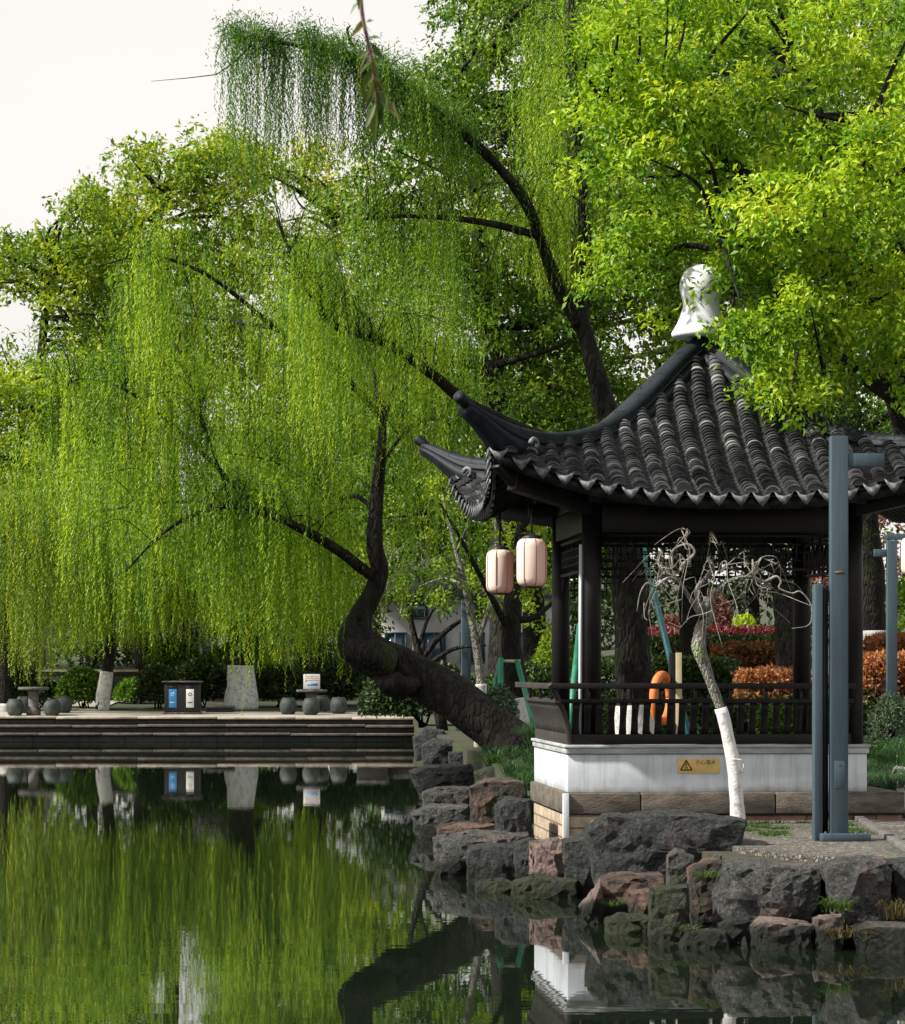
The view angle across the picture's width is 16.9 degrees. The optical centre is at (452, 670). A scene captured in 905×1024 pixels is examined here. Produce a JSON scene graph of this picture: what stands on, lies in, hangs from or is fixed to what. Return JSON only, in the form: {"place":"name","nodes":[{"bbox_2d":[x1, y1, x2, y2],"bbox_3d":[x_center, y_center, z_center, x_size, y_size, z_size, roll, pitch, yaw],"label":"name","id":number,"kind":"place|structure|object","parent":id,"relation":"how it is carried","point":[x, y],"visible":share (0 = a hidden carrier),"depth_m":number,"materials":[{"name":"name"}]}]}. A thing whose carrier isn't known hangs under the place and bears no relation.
{"place":"outdoors","nodes":[
{"label":"outdoors","id":0,"kind":"place"},
{"bbox_2d":[0,700,404,718],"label":"promenade","id":1,"kind":"structure","parent":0,"point":[77,710],"depth_m":101.85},
{"bbox_2d":[18,687,48,714],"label":"stone table","id":2,"kind":"object","parent":1,"relation":"on","point":[33,708],"visible":1,"depth_m":101.03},
{"bbox_2d":[162,681,202,713],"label":"litter bin","id":3,"kind":"object","parent":1,"relation":"on","point":[182,697],"visible":1,"depth_m":102.05,"materials":[{"name":"black metal"}]},
{"bbox_2d":[350,0,399,143],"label":"willow twig","id":4,"kind":"object","parent":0,"point":[375,115],"visible":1,"depth_m":6.20,"materials":[{"name":"green plant"}]},
{"bbox_2d":[0,742,904,1023],"bbox_3d":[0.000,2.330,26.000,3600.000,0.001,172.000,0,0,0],"label":"water","id":5,"kind":"structure","parent":0,"point":[222,882],"depth_m":27.78,"materials":[{"name":"green liquid"}]},
{"bbox_2d":[411,803,469,838],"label":"rock","id":6,"kind":"object","parent":5,"relation":"on","point":[426,819],"visible":0.6,"depth_m":41.99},
{"bbox_2d":[422,785,469,808],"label":"rock","id":7,"kind":"object","parent":5,"relation":"on","point":[453,794],"visible":0.48,"depth_m":44.99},
{"bbox_2d":[435,821,494,834],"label":"rock","id":8,"kind":"object","parent":5,"relation":"on","point":[449,828],"visible":0.29,"depth_m":37.80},
{"bbox_2d":[432,829,528,875],"bbox_3d":[0.353,2.160,34.956,1.174,0.649,1.293,0,0,0],"label":"rock","id":9,"kind":"object","parent":5,"relation":"in","point":[449,851],"visible":0.56,"depth_m":34.40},
{"bbox_2d":[494,796,534,837],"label":"rock","id":10,"kind":"object","parent":9,"relation":"on","point":[512,814],"visible":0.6,"depth_m":34.98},
{"bbox_2d":[465,842,514,881],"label":"rock","id":11,"kind":"object","parent":5,"relation":"in","point":[486,860],"visible":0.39,"depth_m":33.48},
{"bbox_2d":[474,877,511,892],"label":"rock","id":12,"kind":"object","parent":5,"relation":"in","point":[497,885],"visible":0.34,"depth_m":31.88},
{"bbox_2d":[512,837,539,878],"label":"rock","id":13,"kind":"object","parent":5,"relation":"on","point":[521,856],"visible":0.39,"depth_m":32.60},
{"bbox_2d":[510,873,577,898],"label":"rock","id":14,"kind":"object","parent":5,"relation":"in","point":[538,886],"visible":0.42,"depth_m":30.98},
{"bbox_2d":[529,837,563,876],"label":"rock","id":15,"kind":"object","parent":5,"relation":"in","point":[545,855],"visible":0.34,"depth_m":31.57,"materials":[{"name":"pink stone"}]},
{"bbox_2d":[561,834,594,897],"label":"rock","id":16,"kind":"object","parent":5,"relation":"in","point":[575,861],"visible":0.32,"depth_m":31.17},
{"bbox_2d":[578,879,604,923],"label":"rock","id":17,"kind":"object","parent":5,"relation":"in","point":[591,909],"visible":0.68,"depth_m":27.91,"materials":[{"name":"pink stone"}]},
{"bbox_2d":[603,912,647,933],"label":"rock","id":18,"kind":"object","parent":5,"relation":"in","point":[623,923],"visible":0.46,"depth_m":26.89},
{"bbox_2d":[595,871,664,916],"bbox_3d":[1.696,2.261,28.903,0.679,0.701,1.168,0,0,0],"label":"rock","id":19,"kind":"object","parent":5,"relation":"in","point":[616,886],"visible":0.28,"depth_m":28.41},
{"bbox_2d":[627,888,648,914],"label":"rock","id":20,"kind":"object","parent":5,"relation":"in","point":[637,901],"visible":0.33,"depth_m":27.31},
{"bbox_2d":[647,883,689,943],"bbox_3d":[1.853,2.207,26.205,0.376,0.766,0.581,0,0,0],"label":"rock","id":21,"kind":"object","parent":5,"relation":"in","point":[669,905],"visible":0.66,"depth_m":25.96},
{"bbox_2d":[666,848,694,884],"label":"rock","id":22,"kind":"object","parent":5,"relation":"on","point":[679,862],"visible":0.38,"depth_m":27.49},
{"bbox_2d":[678,928,729,948],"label":"rock","id":23,"kind":"object","parent":5,"relation":"in","point":[712,938],"visible":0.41,"depth_m":25.50,"materials":[{"name":"grey stone"}]},
{"bbox_2d":[686,857,722,929],"bbox_3d":[2.234,2.081,26.919,0.332,0.842,0.753,0,0,0],"label":"rock","id":24,"kind":"object","parent":5,"relation":"in","point":[701,905],"visible":0.51,"depth_m":26.60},
{"bbox_2d":[716,916,753,944],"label":"rock","id":25,"kind":"object","parent":5,"relation":"in","point":[737,929],"visible":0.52,"depth_m":25.84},
{"bbox_2d":[710,858,821,927],"bbox_3d":[2.731,1.996,26.555,0.986,0.702,1.091,0,0,0],"label":"rock","id":26,"kind":"object","parent":5,"relation":"on","point":[744,888],"visible":0.79,"depth_m":26.08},
{"bbox_2d":[749,916,812,949],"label":"rock","id":27,"kind":"object","parent":5,"relation":"in","point":[773,933],"visible":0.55,"depth_m":25.36,"materials":[{"name":"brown stone"}]},
{"bbox_2d":[812,914,843,950],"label":"rock","id":28,"kind":"object","parent":5,"relation":"in","point":[820,939],"visible":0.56,"depth_m":25.32,"materials":[{"name":"grey stone"}]},
{"bbox_2d":[816,855,892,941],"bbox_3d":[3.454,1.963,26.254,0.608,0.748,1.046,0,0,0],"label":"rock","id":29,"kind":"object","parent":5,"relation":"on","point":[867,879],"visible":0.64,"depth_m":25.79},
{"bbox_2d":[848,920,904,952],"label":"rock","id":30,"kind":"object","parent":5,"relation":"in","point":[887,936],"visible":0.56,"depth_m":25.10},
{"bbox_2d":[875,898,904,919],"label":"weed tuft","id":31,"kind":"object","parent":30,"relation":"on","point":[895,910],"visible":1,"depth_m":25.64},
{"bbox_2d":[888,892,904,920],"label":"rock","id":32,"kind":"object","parent":5,"relation":"in","point":[894,900],"visible":0.08,"depth_m":26.09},
{"bbox_2d":[886,857,904,913],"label":"rock","id":33,"kind":"object","parent":32,"relation":"on","point":[896,866],"visible":0.41,"depth_m":26.01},
{"bbox_2d":[0,584,904,863],"bbox_3d":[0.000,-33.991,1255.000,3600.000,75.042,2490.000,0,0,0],"label":"ground","id":34,"kind":"structure","parent":0,"point":[464,744],"depth_m":105.99,"materials":[{"name":"soil"}]},
{"bbox_2d":[12,651,39,698],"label":"shrub","id":35,"kind":"object","parent":34,"relation":"on","point":[16,693],"visible":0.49,"depth_m":104.48,"materials":[{"name":"green plant"}]},
{"bbox_2d":[0,324,113,658],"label":"broadleaf tree","id":36,"kind":"object","parent":34,"relation":"on","point":[9,389],"visible":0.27,"depth_m":113.44,"materials":[{"name":"green plant"}]},
{"bbox_2d":[0,435,151,711],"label":"willow tree","id":37,"kind":"object","parent":34,"relation":"on","point":[7,645],"visible":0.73,"depth_m":102.59,"materials":[{"name":"green plant"}]},
{"bbox_2d":[13,670,138,699],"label":"wall","id":38,"kind":"structure","parent":34,"relation":"on","point":[119,675],"depth_m":113.88,"materials":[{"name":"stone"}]},
{"bbox_2d":[0,169,163,669],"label":"broadleaf tree","id":39,"kind":"object","parent":34,"relation":"on","point":[54,250],"visible":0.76,"depth_m":119.23,"materials":[{"name":"green plant"}]},
{"bbox_2d":[53,664,112,707],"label":"shrub","id":40,"kind":"object","parent":34,"relation":"on","point":[82,681],"visible":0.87,"depth_m":106.42,"materials":[{"name":"green plant"}]},
{"bbox_2d":[8,425,181,669],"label":"broadleaf tree","id":41,"kind":"object","parent":34,"relation":"on","point":[95,664],"visible":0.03,"depth_m":163.60,"materials":[{"name":"green plant"}]},
{"bbox_2d":[111,676,152,703],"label":"shrub","id":42,"kind":"object","parent":34,"relation":"on","point":[123,691],"visible":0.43,"depth_m":111.53,"materials":[{"name":"green plant"}]},
{"bbox_2d":[0,362,267,710],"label":"willow tree","id":43,"kind":"object","parent":34,"relation":"on","point":[104,688],"visible":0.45,"depth_m":104.35,"materials":[{"name":"green plant"}]},
{"bbox_2d":[24,330,244,675],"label":"broadleaf tree","id":44,"kind":"object","parent":34,"relation":"on","point":[138,664],"visible":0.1,"depth_m":116.30,"materials":[{"name":"green plant"}]},
{"bbox_2d":[132,661,178,708],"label":"shrub","id":45,"kind":"object","parent":34,"relation":"on","point":[156,674],"visible":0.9,"depth_m":106.90,"materials":[{"name":"green plant"}]},
{"bbox_2d":[56,111,278,639],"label":"broadleaf tree","id":46,"kind":"object","parent":34,"relation":"on","point":[193,169],"visible":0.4,"depth_m":123.52,"materials":[{"name":"green plant"}]},
{"bbox_2d":[142,636,203,686],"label":"shrub","id":47,"kind":"object","parent":34,"relation":"on","point":[179,658],"visible":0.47,"depth_m":115.45,"materials":[{"name":"green plant"}]},
{"bbox_2d":[173,656,226,706],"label":"shrub","id":48,"kind":"object","parent":34,"relation":"on","point":[205,670],"visible":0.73,"depth_m":108.40,"materials":[{"name":"green plant"}]},
{"bbox_2d":[0,716,414,741],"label":"stone embankment","id":49,"kind":"structure","parent":34,"relation":"on","point":[347,729],"depth_m":99.08,"materials":[{"name":"stone"}]},
{"bbox_2d":[204,639,278,696],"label":"shrub","id":50,"kind":"object","parent":34,"relation":"on","point":[219,654],"visible":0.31,"depth_m":117.54,"materials":[{"name":"green plant"}]},
{"bbox_2d":[98,528,394,661],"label":"broadleaf tree","id":51,"kind":"object","parent":34,"relation":"on","point":[375,624],"visible":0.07,"depth_m":122.50,"materials":[{"name":"green plant"}]},
{"bbox_2d":[119,381,403,708],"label":"willow tree","id":52,"kind":"object","parent":34,"relation":"on","point":[235,688],"visible":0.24,"depth_m":106.76,"materials":[{"name":"green plant"}]},
{"bbox_2d":[8,196,533,756],"bbox_3d":[-2.389,-2.740,46.880,8.554,9.490,9.682,0,0,0],"label":"willow tree","id":53,"kind":"object","parent":34,"relation":"on","point":[470,710],"visible":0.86,"depth_m":46.48,"materials":[{"name":"green plant"}]},
{"bbox_2d":[255,662,307,706],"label":"shrub","id":54,"kind":"object","parent":34,"relation":"on","point":[267,679],"visible":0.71,"depth_m":108.33,"materials":[{"name":"green plant"}]},
{"bbox_2d":[211,119,407,687],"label":"broadleaf tree","id":55,"kind":"object","parent":34,"relation":"on","point":[326,170],"visible":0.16,"depth_m":126.93,"materials":[{"name":"green plant"}]},
{"bbox_2d":[178,366,456,667],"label":"broadleaf tree","id":56,"kind":"object","parent":34,"relation":"on","point":[258,402],"visible":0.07,"depth_m":118.11,"materials":[{"name":"green plant"}]},
{"bbox_2d":[293,655,360,705],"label":"shrub","id":57,"kind":"object","parent":34,"relation":"on","point":[328,675],"visible":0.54,"depth_m":109.24,"materials":[{"name":"green plant"}]},
{"bbox_2d":[355,658,475,727],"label":"shrub","id":58,"kind":"object","parent":34,"relation":"on","point":[373,700],"visible":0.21,"depth_m":71.33,"materials":[{"name":"green plant"}]},
{"bbox_2d":[412,727,444,760],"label":"rock","id":59,"kind":"object","parent":34,"relation":"on","point":[422,736],"visible":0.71,"depth_m":61.99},
{"bbox_2d":[383,566,489,730],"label":"slender tree","id":60,"kind":"object","parent":34,"relation":"on","point":[441,722],"visible":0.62,"depth_m":65.97,"materials":[{"name":"green plant"}]},
{"bbox_2d":[421,738,454,764],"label":"rock","id":61,"kind":"object","parent":34,"relation":"on","point":[435,750],"visible":0.44,"depth_m":54.96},
{"bbox_2d":[409,763,473,800],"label":"rock","id":62,"kind":"object","parent":34,"relation":"on","point":[423,777],"visible":0.48,"depth_m":48.48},
{"bbox_2d":[157,0,729,733],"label":"willow tree","id":63,"kind":"object","parent":34,"relation":"on","point":[453,132],"visible":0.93,"depth_m":41.56,"materials":[{"name":"green plant"}]},
{"bbox_2d":[418,475,508,746],"bbox_3d":[0.168,-1.023,52.120,1.378,4.757,2.784,0,0,-12],"label":"slender tree","id":64,"kind":"object","parent":34,"relation":"on","point":[476,638],"visible":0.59,"depth_m":51.95,"materials":[{"name":"green plant"}]},
{"bbox_2d":[456,600,470,730],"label":"lamp post","id":65,"kind":"object","parent":34,"relation":"on","point":[465,655],"visible":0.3,"depth_m":65.92,"materials":[{"name":"paint"}]},
{"bbox_2d":[381,542,551,679],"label":"building","id":66,"kind":"structure","parent":34,"relation":"on","point":[401,634],"depth_m":132.00,"materials":[{"name":"paint"}]},
{"bbox_2d":[422,632,445,661],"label":"window","id":67,"kind":"structure","parent":66,"relation":"in","point":[429,636],"depth_m":132.00,"materials":[{"name":"glass"}]},
{"bbox_2d":[305,0,659,675],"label":"evergreen tree","id":68,"kind":"object","parent":34,"relation":"on","point":[472,80],"visible":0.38,"depth_m":57.87,"materials":[{"name":"green plant"}]},
{"bbox_2d":[313,331,661,662],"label":"evergreen tree","id":69,"kind":"object","parent":34,"relation":"on","point":[531,640],"visible":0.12,"depth_m":67.97,"materials":[{"name":"green plant"}]},
{"bbox_2d":[468,777,528,823],"bbox_3d":[0.589,1.767,38.870,0.780,0.809,1.257,0,0,0],"label":"rock","id":70,"kind":"object","parent":34,"relation":"on","point":[486,794],"visible":0.5,"depth_m":38.29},
{"bbox_2d":[486,681,520,717],"bbox_3d":[0.730,0.772,46.792,0.731,1.241,0.833,0,0,0],"label":"shrub","id":71,"kind":"object","parent":34,"relation":"on","point":[497,696],"visible":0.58,"depth_m":46.68,"materials":[{"name":"green plant"}]},
{"bbox_2d":[439,502,570,725],"bbox_3d":[1.105,-1.112,50.394,1.965,4.946,2.991,0,0,14],"label":"slender tree","id":72,"kind":"object","parent":34,"relation":"on","point":[512,619],"visible":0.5,"depth_m":49.86,"materials":[{"name":"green plant"}]},
{"bbox_2d":[481,657,534,751],"bbox_3d":[0.846,0.582,48.948,1.030,1.603,1.335,0,0,-24],"label":"support pole","id":73,"kind":"object","parent":34,"relation":"on","point":[499,671],"visible":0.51,"depth_m":49.38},
{"bbox_2d":[485,660,606,718],"bbox_3d":[1.526,0.590,56.043,2.820,1.570,2.474,0,0,0],"label":"shrub","id":74,"kind":"object","parent":34,"relation":"on","point":[538,673],"visible":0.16,"depth_m":55.44,"materials":[{"name":"green plant"}]},
{"bbox_2d":[531,628,573,668],"bbox_3d":[2.127,0.163,63.008,1.199,2.294,1.251,0,0,30],"label":"shrub","id":75,"kind":"object","parent":34,"relation":"on","point":[545,658],"visible":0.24,"depth_m":62.78,"materials":[{"name":"green plant"}]},
{"bbox_2d":[570,548,689,733],"bbox_3d":[2.453,-0.124,41.902,1.973,3.540,1.476,0,0,0],"label":"support pole","id":76,"kind":"object","parent":34,"relation":"on","point":[664,636],"visible":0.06,"depth_m":42.20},
{"bbox_2d":[476,0,830,698],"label":"evergreen tree","id":77,"kind":"object","parent":34,"relation":"on","point":[684,604],"visible":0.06,"depth_m":61.75,"materials":[{"name":"green plant"}]},
{"bbox_2d":[571,653,744,698],"bbox_3d":[4.181,0.387,61.988,3.611,1.498,1.947,0,0,0],"label":"hedge","id":78,"kind":"object","parent":34,"relation":"on","point":[723,668],"visible":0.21,"depth_m":61.37,"materials":[{"name":"green plant"}]},
{"bbox_2d":[570,543,747,650],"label":"broadleaf tree","id":79,"kind":"object","parent":34,"relation":"on","point":[605,613],"visible":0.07,"depth_m":159.76,"materials":[{"name":"green plant"}]},
{"bbox_2d":[414,264,904,838],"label":"pavilion","id":80,"kind":"structure","parent":34,"relation":"on","point":[674,442],"depth_m":34.35,"materials":[{"name":"grey tile"}]},
{"bbox_2d":[486,513,513,594],"bbox_3d":[0.559,-1.469,35.900,0.317,1.151,0.318,0,0,39],"label":"lantern","id":81,"kind":"object","parent":80,"relation":"hanging from","point":[499,569],"visible":0.99,"depth_m":35.78,"materials":[{"name":"fabric"}]},
{"bbox_2d":[516,509,546,587],"bbox_3d":[0.882,-1.358,33.900,0.335,0.881,0.334,0,0,-37],"label":"lantern","id":82,"kind":"object","parent":80,"relation":"hanging from","point":[531,560],"visible":1,"depth_m":33.77,"materials":[{"name":"fabric"}]},
{"bbox_2d":[678,759,718,772],"bbox_3d":[2.774,1.077,34.291,0.475,0.165,0.019,0,0,-5],"label":"warning sign","id":83,"kind":"object","parent":80,"relation":"attached to","point":[698,765],"visible":1,"depth_m":34.29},
{"bbox_2d":[584,809,746,885],"bbox_3d":[2.075,1.787,29.918,1.564,0.864,1.376,0,0,0],"label":"rock","id":84,"kind":"object","parent":34,"relation":"on","point":[642,841],"visible":0.59,"depth_m":29.30,"materials":[{"name":"stone"}]},
{"bbox_2d":[668,653,681,733],"bbox_3d":[3.001,0.670,40.995,0.173,1.814,0.110,0,0,0],"label":"life ring post","id":85,"kind":"object","parent":34,"relation":"on","point":[675,666],"visible":0.49,"depth_m":40.95,"materials":[{"name":"wood"}]},
{"bbox_2d":[649,671,670,725],"bbox_3d":[2.813,0.375,40.850,0.124,0.744,0.664,0,0,28],"label":"life ring","id":86,"kind":"object","parent":85,"relation":"hanging from","point":[660,676],"visible":0.56,"depth_m":40.70,"materials":[{"name":"orange plastic"}]},
{"bbox_2d":[471,728,904,806],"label":"undergrowth","id":87,"kind":"object","parent":34,"relation":"on","point":[878,776],"visible":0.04,"depth_m":42.25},
{"bbox_2d":[550,396,877,698],"bbox_3d":[5.325,-2.219,61.105,7.493,7.190,10.706,0,0,0],"label":"evergreen tree","id":88,"kind":"object","parent":34,"relation":"on","point":[782,606],"visible":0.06,"depth_m":57.86,"materials":[{"name":"green plant"}]},
{"bbox_2d":[686,693,748,733],"bbox_3d":[4.347,1.067,51.014,1.678,1.376,1.317,0,0,0],"label":"shrub","id":89,"kind":"object","parent":34,"relation":"on","point":[711,716],"visible":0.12,"depth_m":50.70,"materials":[{"name":"green plant"}]},
{"bbox_2d":[539,0,904,435],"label":"camphor tree","id":90,"kind":"object","parent":34,"relation":"on","point":[856,214],"visible":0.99,"depth_m":35.10,"materials":[{"name":"green plant"}]},
{"bbox_2d":[709,589,735,625],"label":"shrub","id":91,"kind":"object","parent":34,"relation":"on","point":[724,617],"visible":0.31,"depth_m":83.41,"materials":[{"name":"red plant"}]},
{"bbox_2d":[648,632,811,667],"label":"hedge","id":92,"kind":"object","parent":34,"relation":"on","point":[655,642],"visible":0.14,"depth_m":73.49,"materials":[{"name":"green plant"}]},
{"bbox_2d":[648,623,811,652],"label":"hedge","id":93,"kind":"object","parent":34,"relation":"on","point":[732,630],"visible":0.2,"depth_m":78.44,"materials":[{"name":"red plant"}]},
{"bbox_2d":[654,543,828,641],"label":"broadleaf tree","id":94,"kind":"object","parent":34,"relation":"on","point":[754,607],"visible":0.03,"depth_m":164.75,"materials":[{"name":"green plant"}]},
{"bbox_2d":[708,638,811,692],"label":"hedge","id":95,"kind":"object","parent":34,"relation":"on","point":[753,654],"visible":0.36,"depth_m":65.30,"materials":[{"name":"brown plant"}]},
{"bbox_2d":[746,696,792,733],"bbox_3d":[5.436,1.027,50.481,1.181,1.251,1.111,0,0,0],"label":"shrub","id":96,"kind":"object","parent":34,"relation":"on","point":[769,718],"visible":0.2,"depth_m":50.24,"materials":[{"name":"green plant"}]},
{"bbox_2d":[731,662,811,723],"bbox_3d":[6.008,0.959,57.001,1.646,2.240,1.907,0,0,0],"label":"hedge","id":97,"kind":"object","parent":34,"relation":"on","point":[770,674],"visible":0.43,"depth_m":56.39,"materials":[{"name":"orange plant"}]},
{"bbox_2d":[713,0,904,645],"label":"evergreen tree","id":98,"kind":"object","parent":34,"relation":"on","point":[874,618],"visible":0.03,"depth_m":74.17,"materials":[{"name":"green plant"}]},
{"bbox_2d":[782,391,904,638],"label":"broadleaf tree","id":99,"kind":"object","parent":34,"relation":"on","point":[900,601],"visible":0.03,"depth_m":167.47,"materials":[{"name":"green plant"}]},
{"bbox_2d":[863,648,904,737],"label":"hedge","id":100,"kind":"object","parent":34,"relation":"on","point":[874,666],"visible":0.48,"depth_m":56.19,"materials":[{"name":"orange plant"}]},
{"bbox_2d":[863,734,904,769],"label":"grass","id":101,"kind":"structure","parent":34,"relation":"on","point":[896,751],"depth_m":48.47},
{"bbox_2d":[863,630,904,693],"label":"hedge","id":102,"kind":"object","parent":34,"relation":"on","point":[876,641],"visible":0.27,"depth_m":66.32,"materials":[{"name":"orange plant"}]},
{"bbox_2d":[865,678,904,766],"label":"shrub","id":103,"kind":"object","parent":34,"relation":"on","point":[886,712],"visible":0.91,"depth_m":49.36,"materials":[{"name":"green plant"}]},
{"bbox_2d":[873,534,904,737],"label":"lamp post","id":104,"kind":"object","parent":34,"relation":"on","point":[889,552],"visible":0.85,"depth_m":50.94,"materials":[{"name":"metal"}]},
{"bbox_2d":[0,0,904,583],"label":"sky","id":105,"kind":"structure","parent":0,"point":[75,75],"materials":[{"name":"white"}]},
{"bbox_2d":[731,818,904,861],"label":"pavement","id":106,"kind":"structure","parent":0,"point":[800,844],"depth_m":29.35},
{"bbox_2d":[623,527,811,818],"bbox_3d":[2.957,0.081,33.327,2.190,3.300,1.697,0,0,0],"label":"bare tree","id":107,"kind":"object","parent":106,"relation":"on","point":[700,653],"visible":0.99,"depth_m":33.41,"materials":[{"name":"grey plant"}]},
{"bbox_2d":[744,820,874,835],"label":"moss tufts","id":108,"kind":"object","parent":106,"relation":"on","point":[754,824],"visible":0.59,"depth_m":32.13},
{"bbox_2d":[812,436,883,840],"bbox_3d":[3.938,-0.318,30.209,0.692,4.013,0.338,0,0,-3],"label":"lamp post","id":109,"kind":"object","parent":106,"relation":"on","point":[841,459],"visible":1,"depth_m":30.15,"materials":[{"name":"metal"}]},
{"bbox_2d":[854,816,904,851],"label":"kerb","id":110,"kind":"structure","parent":106,"relation":"on","point":[893,839],"depth_m":31.05,"materials":[{"name":"grey stone"}]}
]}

